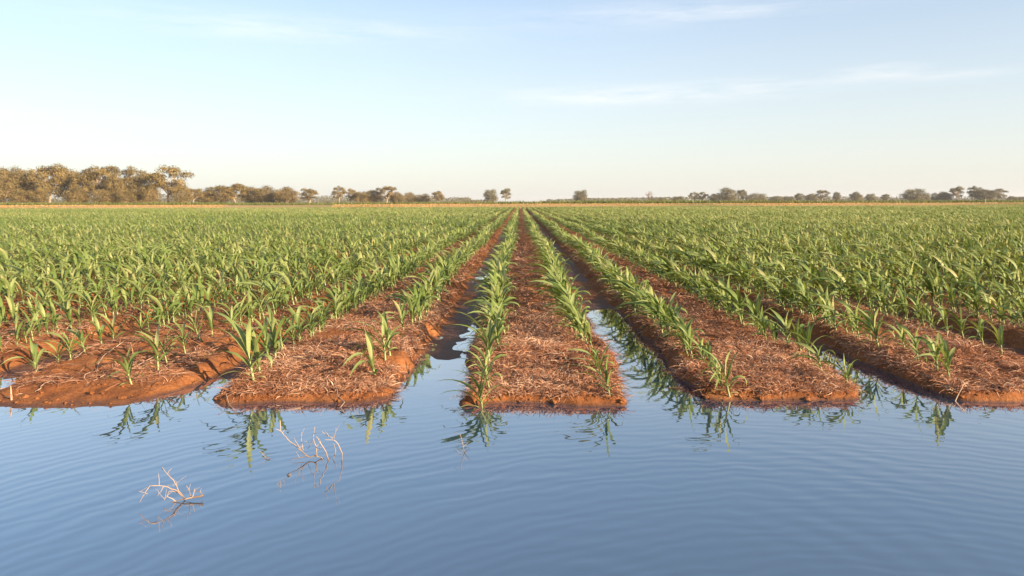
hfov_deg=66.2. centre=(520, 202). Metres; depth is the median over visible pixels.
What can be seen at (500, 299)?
maize plant
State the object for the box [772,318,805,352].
maize plant
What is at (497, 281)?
maize plant
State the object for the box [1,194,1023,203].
distant treeline
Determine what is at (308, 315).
maize plant
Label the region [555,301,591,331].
maize plant
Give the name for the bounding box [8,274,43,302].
maize plant
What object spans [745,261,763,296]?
maize plant
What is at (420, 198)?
gum tree
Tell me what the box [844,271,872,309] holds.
maize plant
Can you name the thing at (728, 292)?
maize plant
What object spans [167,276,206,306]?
maize plant
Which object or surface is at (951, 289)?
maize plant
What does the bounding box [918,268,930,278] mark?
maize plant
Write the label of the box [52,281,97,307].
maize plant
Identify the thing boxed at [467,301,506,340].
maize plant
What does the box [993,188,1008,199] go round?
gum tree
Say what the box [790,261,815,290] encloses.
maize plant
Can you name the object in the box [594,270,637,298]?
maize plant
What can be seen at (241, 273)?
maize plant
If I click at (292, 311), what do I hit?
maize plant
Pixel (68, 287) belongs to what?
maize plant
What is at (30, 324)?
maize plant
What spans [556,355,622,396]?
maize plant
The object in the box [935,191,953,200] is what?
gum tree
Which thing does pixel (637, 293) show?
maize plant
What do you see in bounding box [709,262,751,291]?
maize plant
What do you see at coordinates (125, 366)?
maize plant
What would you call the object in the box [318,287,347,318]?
maize plant
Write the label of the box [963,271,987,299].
maize plant
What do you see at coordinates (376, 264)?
maize plant
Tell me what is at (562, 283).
maize plant
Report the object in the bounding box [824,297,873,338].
maize plant
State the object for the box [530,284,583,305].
maize plant
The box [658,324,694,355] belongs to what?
maize plant
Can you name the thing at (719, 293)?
maize plant
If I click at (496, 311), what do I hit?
maize plant
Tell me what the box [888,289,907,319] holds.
maize plant
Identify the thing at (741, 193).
gum tree
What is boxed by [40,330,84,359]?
maize plant
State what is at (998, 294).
maize plant
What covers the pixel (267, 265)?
maize plant
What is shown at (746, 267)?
maize plant
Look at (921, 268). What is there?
maize plant
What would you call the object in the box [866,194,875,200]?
gum tree
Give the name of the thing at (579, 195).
gum tree
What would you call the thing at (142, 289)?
maize plant
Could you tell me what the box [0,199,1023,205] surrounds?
pasture grass
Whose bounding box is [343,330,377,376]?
maize plant
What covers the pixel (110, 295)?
maize plant
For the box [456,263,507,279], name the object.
maize plant
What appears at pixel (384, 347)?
maize plant
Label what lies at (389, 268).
maize plant
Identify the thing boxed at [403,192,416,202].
gum tree
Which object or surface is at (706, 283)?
maize plant
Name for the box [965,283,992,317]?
maize plant
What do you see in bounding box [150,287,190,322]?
maize plant
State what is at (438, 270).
maize plant
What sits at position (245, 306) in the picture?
maize plant
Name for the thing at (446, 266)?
maize plant
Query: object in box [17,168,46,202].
gum tree
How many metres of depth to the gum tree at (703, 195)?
599.17 m
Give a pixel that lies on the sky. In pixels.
(538, 100)
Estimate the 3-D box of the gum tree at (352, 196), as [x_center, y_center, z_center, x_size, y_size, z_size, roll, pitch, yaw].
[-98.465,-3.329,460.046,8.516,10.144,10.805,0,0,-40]
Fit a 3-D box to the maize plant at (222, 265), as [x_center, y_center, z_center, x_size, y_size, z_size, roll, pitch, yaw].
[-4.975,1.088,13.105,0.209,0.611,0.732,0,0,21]
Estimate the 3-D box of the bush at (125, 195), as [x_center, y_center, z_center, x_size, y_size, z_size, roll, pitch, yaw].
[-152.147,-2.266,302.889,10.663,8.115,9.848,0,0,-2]
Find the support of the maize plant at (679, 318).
on the ground at (443, 350)
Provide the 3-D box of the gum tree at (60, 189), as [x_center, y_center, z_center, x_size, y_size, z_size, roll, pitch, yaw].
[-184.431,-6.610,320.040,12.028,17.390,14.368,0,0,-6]
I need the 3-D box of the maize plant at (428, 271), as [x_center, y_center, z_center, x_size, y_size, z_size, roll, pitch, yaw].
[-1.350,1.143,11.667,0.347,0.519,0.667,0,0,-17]
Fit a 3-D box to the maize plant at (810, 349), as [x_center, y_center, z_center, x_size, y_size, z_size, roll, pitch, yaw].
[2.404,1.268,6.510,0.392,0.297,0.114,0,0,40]
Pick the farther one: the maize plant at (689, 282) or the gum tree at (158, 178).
the gum tree at (158, 178)
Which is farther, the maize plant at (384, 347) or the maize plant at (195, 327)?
the maize plant at (195, 327)
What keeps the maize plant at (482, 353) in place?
on the ground at (443, 350)
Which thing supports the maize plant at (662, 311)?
on the ground at (443, 350)
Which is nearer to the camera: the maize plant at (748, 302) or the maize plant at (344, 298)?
the maize plant at (748, 302)
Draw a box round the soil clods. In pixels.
[0,312,1023,405]
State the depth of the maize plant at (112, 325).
8.15 m
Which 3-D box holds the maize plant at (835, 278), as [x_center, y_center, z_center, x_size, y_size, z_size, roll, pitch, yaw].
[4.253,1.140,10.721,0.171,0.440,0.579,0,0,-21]
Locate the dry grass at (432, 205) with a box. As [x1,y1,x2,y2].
[0,202,1023,208]
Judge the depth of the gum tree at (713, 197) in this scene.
617.28 m
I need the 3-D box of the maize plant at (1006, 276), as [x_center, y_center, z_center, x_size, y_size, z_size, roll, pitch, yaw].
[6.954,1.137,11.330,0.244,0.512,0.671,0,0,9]
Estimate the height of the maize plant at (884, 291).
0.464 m
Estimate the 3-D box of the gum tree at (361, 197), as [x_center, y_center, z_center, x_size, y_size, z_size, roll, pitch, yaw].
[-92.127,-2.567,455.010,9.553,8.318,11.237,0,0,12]
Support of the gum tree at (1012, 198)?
on the ground at (443, 350)
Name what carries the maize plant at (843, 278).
on the ground at (443, 350)
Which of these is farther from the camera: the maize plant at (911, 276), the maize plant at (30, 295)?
the maize plant at (911, 276)
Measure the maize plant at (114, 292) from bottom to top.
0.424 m
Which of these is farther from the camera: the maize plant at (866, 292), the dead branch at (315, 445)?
the maize plant at (866, 292)
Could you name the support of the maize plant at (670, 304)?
on the ground at (443, 350)
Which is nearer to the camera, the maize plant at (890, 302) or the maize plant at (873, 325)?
the maize plant at (873, 325)
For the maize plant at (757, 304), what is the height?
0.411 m
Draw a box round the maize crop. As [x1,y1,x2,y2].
[0,204,1023,351]
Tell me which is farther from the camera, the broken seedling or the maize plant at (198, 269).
the maize plant at (198, 269)
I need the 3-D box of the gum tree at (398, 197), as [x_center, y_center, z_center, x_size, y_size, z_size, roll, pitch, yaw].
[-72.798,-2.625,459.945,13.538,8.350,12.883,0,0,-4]
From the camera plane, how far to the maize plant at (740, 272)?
11.67 m
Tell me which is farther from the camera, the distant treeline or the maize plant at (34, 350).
the distant treeline
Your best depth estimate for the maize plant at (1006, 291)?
9.69 m
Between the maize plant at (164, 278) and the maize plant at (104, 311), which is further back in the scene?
the maize plant at (164, 278)
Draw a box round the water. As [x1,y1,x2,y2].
[0,226,1023,575]
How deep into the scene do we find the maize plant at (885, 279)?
11.26 m
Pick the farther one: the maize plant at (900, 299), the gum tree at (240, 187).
the gum tree at (240, 187)
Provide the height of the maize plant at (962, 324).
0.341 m
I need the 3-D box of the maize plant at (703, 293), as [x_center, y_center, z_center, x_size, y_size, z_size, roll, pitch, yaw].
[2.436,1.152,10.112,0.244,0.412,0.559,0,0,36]
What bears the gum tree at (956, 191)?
on the ground at (443, 350)
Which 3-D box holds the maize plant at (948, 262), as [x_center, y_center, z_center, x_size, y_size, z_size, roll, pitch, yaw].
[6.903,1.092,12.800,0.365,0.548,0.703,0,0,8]
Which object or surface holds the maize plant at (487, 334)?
on the ground at (443, 350)
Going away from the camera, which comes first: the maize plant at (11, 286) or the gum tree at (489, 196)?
the maize plant at (11, 286)
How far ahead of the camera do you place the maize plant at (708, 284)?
9.84 m
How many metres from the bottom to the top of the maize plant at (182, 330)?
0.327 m
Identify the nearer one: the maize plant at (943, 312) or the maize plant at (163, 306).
the maize plant at (943, 312)
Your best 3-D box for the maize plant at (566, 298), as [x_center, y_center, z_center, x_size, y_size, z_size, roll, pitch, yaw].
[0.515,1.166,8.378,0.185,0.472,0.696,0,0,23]
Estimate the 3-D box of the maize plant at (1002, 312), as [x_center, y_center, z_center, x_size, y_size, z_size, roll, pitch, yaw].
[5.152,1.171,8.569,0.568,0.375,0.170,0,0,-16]
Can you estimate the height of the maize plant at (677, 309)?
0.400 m
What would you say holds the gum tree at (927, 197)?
on the ground at (443, 350)
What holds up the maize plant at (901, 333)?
on the ground at (443, 350)
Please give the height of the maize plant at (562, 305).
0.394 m
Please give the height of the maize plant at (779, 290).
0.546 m
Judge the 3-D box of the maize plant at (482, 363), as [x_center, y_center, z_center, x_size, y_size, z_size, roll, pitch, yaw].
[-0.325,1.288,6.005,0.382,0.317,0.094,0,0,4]
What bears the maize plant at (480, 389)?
on the ground at (443, 350)
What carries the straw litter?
on the ground at (443, 350)
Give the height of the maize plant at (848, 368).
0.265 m
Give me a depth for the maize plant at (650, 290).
9.08 m
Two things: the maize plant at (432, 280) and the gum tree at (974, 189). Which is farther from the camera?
the gum tree at (974, 189)
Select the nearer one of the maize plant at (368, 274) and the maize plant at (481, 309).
the maize plant at (481, 309)
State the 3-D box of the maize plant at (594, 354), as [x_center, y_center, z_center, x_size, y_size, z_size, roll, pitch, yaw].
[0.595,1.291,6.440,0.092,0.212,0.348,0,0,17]
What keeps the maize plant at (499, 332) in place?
on the ground at (443, 350)
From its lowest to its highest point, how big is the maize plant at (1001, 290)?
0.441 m
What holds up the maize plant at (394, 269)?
on the ground at (443, 350)
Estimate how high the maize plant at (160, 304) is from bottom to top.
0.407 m
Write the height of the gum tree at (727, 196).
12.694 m
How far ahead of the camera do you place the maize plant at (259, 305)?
9.08 m
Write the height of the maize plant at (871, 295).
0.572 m
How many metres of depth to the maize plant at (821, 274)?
11.11 m
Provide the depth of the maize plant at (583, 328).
7.61 m
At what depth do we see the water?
4.18 m
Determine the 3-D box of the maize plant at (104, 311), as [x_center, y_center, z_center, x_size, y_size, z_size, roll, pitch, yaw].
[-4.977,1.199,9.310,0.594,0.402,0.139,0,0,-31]
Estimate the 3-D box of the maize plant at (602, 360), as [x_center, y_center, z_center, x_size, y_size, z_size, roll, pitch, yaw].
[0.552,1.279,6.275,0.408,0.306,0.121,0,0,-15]
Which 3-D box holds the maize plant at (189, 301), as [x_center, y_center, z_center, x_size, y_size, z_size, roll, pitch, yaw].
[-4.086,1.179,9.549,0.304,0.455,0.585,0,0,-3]
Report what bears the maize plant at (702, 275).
on the ground at (443, 350)
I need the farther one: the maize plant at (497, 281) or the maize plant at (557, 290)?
the maize plant at (497, 281)
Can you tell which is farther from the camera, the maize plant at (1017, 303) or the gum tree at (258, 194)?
the gum tree at (258, 194)
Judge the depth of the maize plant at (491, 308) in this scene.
7.65 m
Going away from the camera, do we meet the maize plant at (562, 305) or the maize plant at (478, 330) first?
the maize plant at (478, 330)
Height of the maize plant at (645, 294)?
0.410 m
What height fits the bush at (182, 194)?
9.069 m
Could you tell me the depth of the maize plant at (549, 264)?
12.39 m
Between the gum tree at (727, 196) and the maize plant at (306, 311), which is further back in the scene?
the gum tree at (727, 196)
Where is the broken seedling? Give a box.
[1,386,22,399]
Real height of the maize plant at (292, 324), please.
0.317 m
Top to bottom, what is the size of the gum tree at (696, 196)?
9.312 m
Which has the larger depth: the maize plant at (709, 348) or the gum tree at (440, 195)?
the gum tree at (440, 195)
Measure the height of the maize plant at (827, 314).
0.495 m
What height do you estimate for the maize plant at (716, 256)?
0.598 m
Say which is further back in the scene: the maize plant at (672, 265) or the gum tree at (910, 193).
the gum tree at (910, 193)
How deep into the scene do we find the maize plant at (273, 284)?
9.92 m
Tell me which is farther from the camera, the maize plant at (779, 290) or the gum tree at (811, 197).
the gum tree at (811, 197)
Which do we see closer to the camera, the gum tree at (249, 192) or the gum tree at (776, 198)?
the gum tree at (249, 192)
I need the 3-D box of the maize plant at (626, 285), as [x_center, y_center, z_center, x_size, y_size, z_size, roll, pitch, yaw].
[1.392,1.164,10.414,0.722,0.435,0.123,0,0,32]
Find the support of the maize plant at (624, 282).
on the ground at (443, 350)
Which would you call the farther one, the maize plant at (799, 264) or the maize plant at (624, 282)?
the maize plant at (799, 264)
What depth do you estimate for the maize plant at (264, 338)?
6.86 m
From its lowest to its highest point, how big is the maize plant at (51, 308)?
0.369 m
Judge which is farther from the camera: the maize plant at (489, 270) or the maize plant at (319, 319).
the maize plant at (489, 270)
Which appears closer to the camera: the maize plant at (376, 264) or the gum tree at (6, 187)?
the maize plant at (376, 264)
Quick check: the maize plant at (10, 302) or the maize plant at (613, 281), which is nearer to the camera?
the maize plant at (10, 302)
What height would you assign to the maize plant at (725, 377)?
0.399 m
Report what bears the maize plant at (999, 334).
on the ground at (443, 350)
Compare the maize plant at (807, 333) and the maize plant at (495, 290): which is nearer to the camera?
the maize plant at (807, 333)
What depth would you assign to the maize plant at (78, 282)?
10.61 m
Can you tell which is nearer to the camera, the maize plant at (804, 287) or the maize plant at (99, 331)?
the maize plant at (99, 331)
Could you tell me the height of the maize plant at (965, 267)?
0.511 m
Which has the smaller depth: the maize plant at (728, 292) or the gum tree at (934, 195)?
the maize plant at (728, 292)
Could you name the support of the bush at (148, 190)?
on the ground at (443, 350)
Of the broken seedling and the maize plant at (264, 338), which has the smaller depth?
the broken seedling
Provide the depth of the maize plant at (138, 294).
10.24 m
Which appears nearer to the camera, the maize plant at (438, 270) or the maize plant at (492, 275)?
the maize plant at (492, 275)
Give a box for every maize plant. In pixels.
[0,275,16,305]
[2,337,44,371]
[4,294,14,322]
[6,260,38,285]
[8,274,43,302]
[9,308,49,340]
[15,290,55,317]
[20,271,47,299]
[20,300,50,331]
[23,284,61,313]
[35,294,73,329]
[37,339,75,361]
[39,277,82,307]
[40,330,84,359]
[41,299,60,329]
[46,279,75,306]
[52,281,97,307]
[54,260,71,290]
[58,325,93,352]
[65,287,110,321]
[68,277,106,304]
[75,288,126,316]
[78,313,104,342]
[89,284,122,314]
[89,308,135,339]
[89,346,142,385]
[99,280,124,315]
[111,261,146,286]
[113,278,146,305]
[114,277,160,306]
[118,283,154,305]
[119,279,164,308]
[124,269,171,298]
[127,324,177,369]
[131,298,182,323]
[131,327,189,363]
[135,269,178,299]
[141,293,181,324]
[143,301,208,340]
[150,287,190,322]
[153,321,191,353]
[163,286,181,319]
[164,281,195,315]
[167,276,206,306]
[173,260,194,292]
[189,260,203,284]
[193,303,212,334]
[201,250,237,281]
[201,269,241,305]
[203,311,272,381]
[220,292,261,325]
[221,317,273,360]
[223,286,264,321]
[226,264,264,288]
[229,323,267,373]
[231,267,247,296]
[231,284,283,318]
[234,290,281,320]
[235,274,288,313]
[237,260,278,289]
[238,255,284,285]
[246,255,278,288]
[248,277,290,308]
[253,311,302,350]
[258,277,287,310]
[260,304,286,357]
[264,267,309,302]
[268,316,296,345]
[276,270,304,304]
[283,304,301,338]
[285,270,314,299]
[287,308,322,336]
[288,304,323,332]
[291,269,327,294]
[295,255,345,289]
[295,267,312,299]
[300,302,332,331]
[305,280,355,314]
[317,284,348,316]
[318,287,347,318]
[333,269,365,303]
[333,282,359,314]
[337,271,371,302]
[339,318,406,360]
[341,283,362,308]
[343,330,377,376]
[355,265,383,296]
[360,257,391,288]
[371,279,435,314]
[373,255,392,285]
[374,310,390,355]
[377,300,406,329]
[383,287,440,318]
[385,256,397,286]
[387,295,429,322]
[397,278,437,309]
[399,284,421,321]
[401,289,418,324]
[404,268,437,293]
[408,272,448,297]
[410,277,438,307]
[414,279,430,316]
[415,260,448,300]
[417,262,444,293]
[419,254,461,283]
[428,262,441,293]
[434,253,444,285]
[440,365,505,407]
[444,312,500,352]
[454,311,501,360]
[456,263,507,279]
[457,349,501,388]
[459,269,504,299]
[460,258,509,277]
[463,293,519,316]
[463,295,495,314]
[464,312,508,343]
[465,301,496,327]
[466,343,507,374]
[467,279,514,308]
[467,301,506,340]
[468,273,493,289]
[469,279,512,305]
[471,297,516,335]
[471,315,506,347]
[475,286,516,315]
[476,269,501,296]
[478,258,512,278]
[478,292,514,316]
[478,301,494,322]
[479,270,508,282]
[486,266,517,298]
[489,281,502,317]
[513,267,568,300]
[515,254,561,280]
[520,272,572,306]
[527,258,572,283]
[528,265,564,293]
[530,274,582,306]
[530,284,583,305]
[532,263,568,298]
[535,301,596,339]
[536,279,577,301]
[536,283,586,313]
[537,265,566,288]
[548,281,581,312]
[549,294,595,321]
[551,272,561,282]
[552,290,574,324]
[552,307,590,342]
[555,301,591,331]
[556,303,582,340]
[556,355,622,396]
[567,343,613,377]
[580,318,592,347]
[584,346,598,370]
[587,264,631,283]
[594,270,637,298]
[595,278,654,316]
[597,263,642,292]
[601,266,646,297]
[602,276,649,290]
[607,278,649,298]
[610,282,643,306]
[610,289,636,316]
[611,272,642,308]
[614,293,687,336]
[619,290,668,320]
[629,288,645,311]
[629,290,655,320]
[631,278,654,320]
[636,292,675,331]
[641,292,662,327]
[647,305,669,334]
[649,254,686,283]
[653,302,697,337]
[656,267,708,300]
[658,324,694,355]
[660,255,675,286]
[661,269,711,297]
[664,319,701,357]
[671,334,706,359]
[674,310,692,343]
[683,346,746,396]
[689,277,716,309]
[692,274,713,303]
[692,275,714,299]
[696,276,731,312]
[697,266,710,302]
[697,340,713,373]
[698,250,729,271]
[698,276,736,308]
[701,358,724,389]
[702,247,725,276]
[706,272,734,312]
[706,275,719,310]
[707,283,757,323]
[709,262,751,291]
[715,286,747,324]
[719,259,764,291]
[721,258,751,291]
[732,292,753,326]
[734,294,778,324]
[737,264,779,301]
[741,303,760,331]
[743,271,787,311]
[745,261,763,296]
[755,270,810,308]
[755,308,794,344]
[757,268,772,296]
[760,273,780,302]
[760,279,794,306]
[769,257,803,281]
[772,277,801,312]
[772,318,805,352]
[778,287,795,310]
[780,290,804,313]
[784,276,813,315]
[784,320,829,359]
[785,290,817,320]
[789,290,837,323]
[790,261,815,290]
[790,339,834,371]
[802,263,827,294]
[806,271,863,299]
[806,284,826,322]
[810,286,834,327]
[811,270,840,297]
[811,298,862,332]
[814,294,837,329]
[815,356,860,382]
[818,271,843,300]
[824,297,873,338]
[826,267,862,303]
[826,275,886,312]
[829,275,846,299]
[830,298,854,332]
[837,259,872,290]
[838,272,859,306]
[841,303,894,347]
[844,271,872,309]
[847,309,890,339]
[849,282,908,318]
[852,280,890,315]
[855,269,875,311]
[857,264,891,297]
[873,318,909,348]
[874,253,922,287]
[884,266,924,300]
[885,321,928,361]
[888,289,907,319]
[893,286,906,321]
[897,258,936,288]
[905,270,941,305]
[913,331,955,378]
[913,334,948,371]
[914,302,931,328]
[917,274,937,306]
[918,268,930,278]
[920,275,942,308]
[926,301,952,333]
[927,253,957,278]
[934,279,953,311]
[935,307,974,337]
[938,282,956,311]
[939,265,976,295]
[946,258,994,283]
[952,276,1014,305]
[959,317,983,344]
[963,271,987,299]
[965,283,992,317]
[966,289,995,320]
[967,296,1011,324]
[971,265,1020,290]
[977,291,1008,322]
[977,317,1003,353]
[984,278,1014,303]
[985,283,1001,302]
[986,265,1013,295]
[989,282,1018,307]
[989,282,1023,307]
[999,297,1023,322]
[1003,267,1022,294]
[1004,283,1023,310]
[1010,270,1023,284]
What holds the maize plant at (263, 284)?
on the ground at (443, 350)
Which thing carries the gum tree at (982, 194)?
on the ground at (443, 350)
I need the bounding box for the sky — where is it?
[0,0,1023,202]
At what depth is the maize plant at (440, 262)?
12.61 m
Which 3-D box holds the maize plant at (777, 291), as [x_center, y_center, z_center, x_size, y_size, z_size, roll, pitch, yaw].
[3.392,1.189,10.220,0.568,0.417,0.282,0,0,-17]
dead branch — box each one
[139,467,203,501]
[277,421,342,460]
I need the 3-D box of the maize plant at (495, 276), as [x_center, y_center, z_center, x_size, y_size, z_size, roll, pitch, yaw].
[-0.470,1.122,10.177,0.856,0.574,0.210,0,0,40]
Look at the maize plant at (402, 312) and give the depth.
8.38 m
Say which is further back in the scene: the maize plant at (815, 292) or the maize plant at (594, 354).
the maize plant at (815, 292)
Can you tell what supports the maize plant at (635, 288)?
on the ground at (443, 350)
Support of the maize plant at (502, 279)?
on the ground at (443, 350)
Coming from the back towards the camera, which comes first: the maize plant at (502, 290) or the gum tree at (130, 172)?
the gum tree at (130, 172)
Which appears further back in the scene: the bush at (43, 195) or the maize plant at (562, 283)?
the bush at (43, 195)
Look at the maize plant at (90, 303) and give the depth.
9.05 m
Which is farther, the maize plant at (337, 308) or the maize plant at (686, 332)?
the maize plant at (337, 308)
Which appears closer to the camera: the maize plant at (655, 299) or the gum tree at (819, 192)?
the maize plant at (655, 299)
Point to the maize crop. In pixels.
(749, 229)
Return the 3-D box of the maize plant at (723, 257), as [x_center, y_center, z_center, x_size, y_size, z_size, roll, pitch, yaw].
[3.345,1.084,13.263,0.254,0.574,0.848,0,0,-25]
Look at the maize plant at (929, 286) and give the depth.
9.99 m
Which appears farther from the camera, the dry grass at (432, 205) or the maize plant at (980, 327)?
the dry grass at (432, 205)
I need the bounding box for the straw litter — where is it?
[0,241,1023,404]
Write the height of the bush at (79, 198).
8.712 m
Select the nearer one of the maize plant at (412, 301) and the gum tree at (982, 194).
the maize plant at (412, 301)
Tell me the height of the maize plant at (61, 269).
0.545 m
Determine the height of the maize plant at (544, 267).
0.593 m
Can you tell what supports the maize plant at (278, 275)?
on the ground at (443, 350)
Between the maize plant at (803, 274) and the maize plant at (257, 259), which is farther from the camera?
the maize plant at (257, 259)
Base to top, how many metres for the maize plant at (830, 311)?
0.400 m
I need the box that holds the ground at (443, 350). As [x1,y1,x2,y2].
[0,203,1023,408]
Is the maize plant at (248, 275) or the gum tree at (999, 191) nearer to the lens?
the maize plant at (248, 275)
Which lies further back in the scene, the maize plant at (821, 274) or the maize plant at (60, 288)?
the maize plant at (821, 274)
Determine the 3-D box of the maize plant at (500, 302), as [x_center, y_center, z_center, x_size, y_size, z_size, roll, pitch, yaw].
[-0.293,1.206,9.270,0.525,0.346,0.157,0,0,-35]
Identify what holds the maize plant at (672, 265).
on the ground at (443, 350)
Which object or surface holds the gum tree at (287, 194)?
on the ground at (443, 350)
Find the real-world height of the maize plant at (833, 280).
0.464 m
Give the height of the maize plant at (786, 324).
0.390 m
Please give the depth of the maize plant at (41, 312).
8.17 m
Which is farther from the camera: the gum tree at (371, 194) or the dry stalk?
the gum tree at (371, 194)
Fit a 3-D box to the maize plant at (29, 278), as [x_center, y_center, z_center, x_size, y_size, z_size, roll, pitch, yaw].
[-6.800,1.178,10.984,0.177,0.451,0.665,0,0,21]
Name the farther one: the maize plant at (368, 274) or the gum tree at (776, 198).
the gum tree at (776, 198)
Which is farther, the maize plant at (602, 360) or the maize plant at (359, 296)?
the maize plant at (359, 296)
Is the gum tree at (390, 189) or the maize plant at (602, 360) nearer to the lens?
the maize plant at (602, 360)
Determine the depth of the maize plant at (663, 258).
12.60 m
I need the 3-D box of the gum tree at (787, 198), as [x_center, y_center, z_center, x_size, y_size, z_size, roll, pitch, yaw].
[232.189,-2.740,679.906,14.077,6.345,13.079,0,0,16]
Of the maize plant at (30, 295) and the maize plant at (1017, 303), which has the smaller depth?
the maize plant at (1017, 303)
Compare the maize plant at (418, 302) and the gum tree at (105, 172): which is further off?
the gum tree at (105, 172)
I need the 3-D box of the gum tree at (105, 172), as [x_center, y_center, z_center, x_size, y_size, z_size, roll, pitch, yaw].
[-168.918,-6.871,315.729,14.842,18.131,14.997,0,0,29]
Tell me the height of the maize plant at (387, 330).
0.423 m
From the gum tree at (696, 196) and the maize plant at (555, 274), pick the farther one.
the gum tree at (696, 196)
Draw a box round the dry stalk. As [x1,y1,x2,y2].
[335,385,344,413]
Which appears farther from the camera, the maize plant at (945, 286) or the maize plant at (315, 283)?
the maize plant at (315, 283)
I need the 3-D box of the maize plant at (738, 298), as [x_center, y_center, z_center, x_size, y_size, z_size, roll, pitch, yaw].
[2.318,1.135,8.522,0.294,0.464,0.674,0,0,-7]
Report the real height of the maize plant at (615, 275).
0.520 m
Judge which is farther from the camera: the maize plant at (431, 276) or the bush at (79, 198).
the bush at (79, 198)
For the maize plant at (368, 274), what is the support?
on the ground at (443, 350)
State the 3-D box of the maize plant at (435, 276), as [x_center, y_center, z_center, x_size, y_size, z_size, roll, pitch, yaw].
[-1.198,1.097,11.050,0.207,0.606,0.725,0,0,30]
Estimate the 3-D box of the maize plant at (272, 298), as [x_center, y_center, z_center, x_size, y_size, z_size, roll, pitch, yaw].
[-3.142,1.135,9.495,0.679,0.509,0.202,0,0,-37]
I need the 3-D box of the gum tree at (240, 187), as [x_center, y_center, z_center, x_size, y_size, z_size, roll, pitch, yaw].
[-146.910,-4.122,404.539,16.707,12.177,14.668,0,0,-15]
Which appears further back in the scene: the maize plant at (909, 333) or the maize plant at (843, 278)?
the maize plant at (843, 278)
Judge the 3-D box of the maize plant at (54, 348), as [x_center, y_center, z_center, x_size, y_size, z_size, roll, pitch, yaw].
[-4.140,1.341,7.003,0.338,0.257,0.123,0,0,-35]
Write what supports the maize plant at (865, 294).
on the ground at (443, 350)
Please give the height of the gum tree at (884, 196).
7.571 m
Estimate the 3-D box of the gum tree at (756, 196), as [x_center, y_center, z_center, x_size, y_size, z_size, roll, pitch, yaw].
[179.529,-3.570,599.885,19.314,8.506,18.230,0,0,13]
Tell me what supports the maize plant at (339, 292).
on the ground at (443, 350)
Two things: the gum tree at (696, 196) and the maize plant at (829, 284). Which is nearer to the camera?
the maize plant at (829, 284)
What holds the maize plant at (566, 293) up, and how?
on the ground at (443, 350)
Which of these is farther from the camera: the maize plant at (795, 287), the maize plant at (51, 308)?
the maize plant at (795, 287)
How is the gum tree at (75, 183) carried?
on the ground at (443, 350)
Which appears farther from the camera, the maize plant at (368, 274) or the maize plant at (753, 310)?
the maize plant at (368, 274)
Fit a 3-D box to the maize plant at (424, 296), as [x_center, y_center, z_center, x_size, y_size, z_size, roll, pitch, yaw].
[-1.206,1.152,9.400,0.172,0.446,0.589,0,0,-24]
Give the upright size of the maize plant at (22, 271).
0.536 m
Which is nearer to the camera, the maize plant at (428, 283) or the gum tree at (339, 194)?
the maize plant at (428, 283)
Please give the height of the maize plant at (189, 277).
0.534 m
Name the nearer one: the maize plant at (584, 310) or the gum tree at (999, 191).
the maize plant at (584, 310)
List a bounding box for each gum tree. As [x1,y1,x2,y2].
[0,166,20,202]
[1,165,33,200]
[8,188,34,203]
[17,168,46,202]
[25,162,70,202]
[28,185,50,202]
[51,167,80,199]
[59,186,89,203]
[66,169,97,201]
[78,164,119,201]
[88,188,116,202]
[101,170,127,202]
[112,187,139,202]
[113,166,145,201]
[126,172,157,202]
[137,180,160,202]
[139,164,193,201]
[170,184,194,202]
[188,188,204,201]
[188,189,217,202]
[204,185,237,202]
[218,183,248,202]
[238,186,263,203]
[249,185,280,202]
[272,186,299,202]
[299,187,317,201]
[331,186,346,202]
[345,188,358,202]
[353,191,369,202]
[363,189,382,202]
[375,186,395,201]
[386,192,406,202]
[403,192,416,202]
[412,193,432,202]
[431,191,445,201]
[483,188,498,201]
[500,188,510,201]
[573,189,587,200]
[672,196,684,200]
[688,192,698,199]
[697,191,708,199]
[706,193,719,200]
[716,187,739,200]
[737,189,746,198]
[745,193,766,200]
[769,196,783,200]
[781,196,795,201]
[794,193,804,200]
[804,193,818,200]
[814,190,829,200]
[832,192,841,200]
[849,191,862,200]
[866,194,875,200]
[881,194,890,199]
[897,187,925,200]
[921,192,929,200]
[930,193,939,200]
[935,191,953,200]
[948,186,963,200]
[966,186,982,199]
[970,189,1000,199]
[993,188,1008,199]
[1005,196,1018,200]
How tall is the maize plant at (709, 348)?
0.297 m
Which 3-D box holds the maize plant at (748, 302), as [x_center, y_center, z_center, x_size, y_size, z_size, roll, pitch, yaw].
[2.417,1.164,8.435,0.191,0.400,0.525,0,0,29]
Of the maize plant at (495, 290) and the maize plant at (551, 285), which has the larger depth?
the maize plant at (551, 285)
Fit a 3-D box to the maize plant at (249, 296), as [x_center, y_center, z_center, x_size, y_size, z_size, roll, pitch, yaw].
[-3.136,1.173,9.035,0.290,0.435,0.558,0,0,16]
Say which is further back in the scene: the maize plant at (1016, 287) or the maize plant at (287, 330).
the maize plant at (1016, 287)
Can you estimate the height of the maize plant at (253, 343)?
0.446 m
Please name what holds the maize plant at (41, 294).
on the ground at (443, 350)
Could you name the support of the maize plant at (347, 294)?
on the ground at (443, 350)
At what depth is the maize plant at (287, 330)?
7.36 m
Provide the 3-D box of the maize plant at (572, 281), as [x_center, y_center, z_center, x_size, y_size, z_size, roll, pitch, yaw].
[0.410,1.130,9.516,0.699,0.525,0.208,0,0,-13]
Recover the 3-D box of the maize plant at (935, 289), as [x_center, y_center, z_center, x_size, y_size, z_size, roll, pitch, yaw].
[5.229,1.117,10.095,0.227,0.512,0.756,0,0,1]
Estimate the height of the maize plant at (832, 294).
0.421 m
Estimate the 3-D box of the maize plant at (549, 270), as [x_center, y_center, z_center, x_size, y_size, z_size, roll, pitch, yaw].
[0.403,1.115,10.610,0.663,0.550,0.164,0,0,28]
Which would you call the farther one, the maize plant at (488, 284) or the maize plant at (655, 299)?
the maize plant at (488, 284)

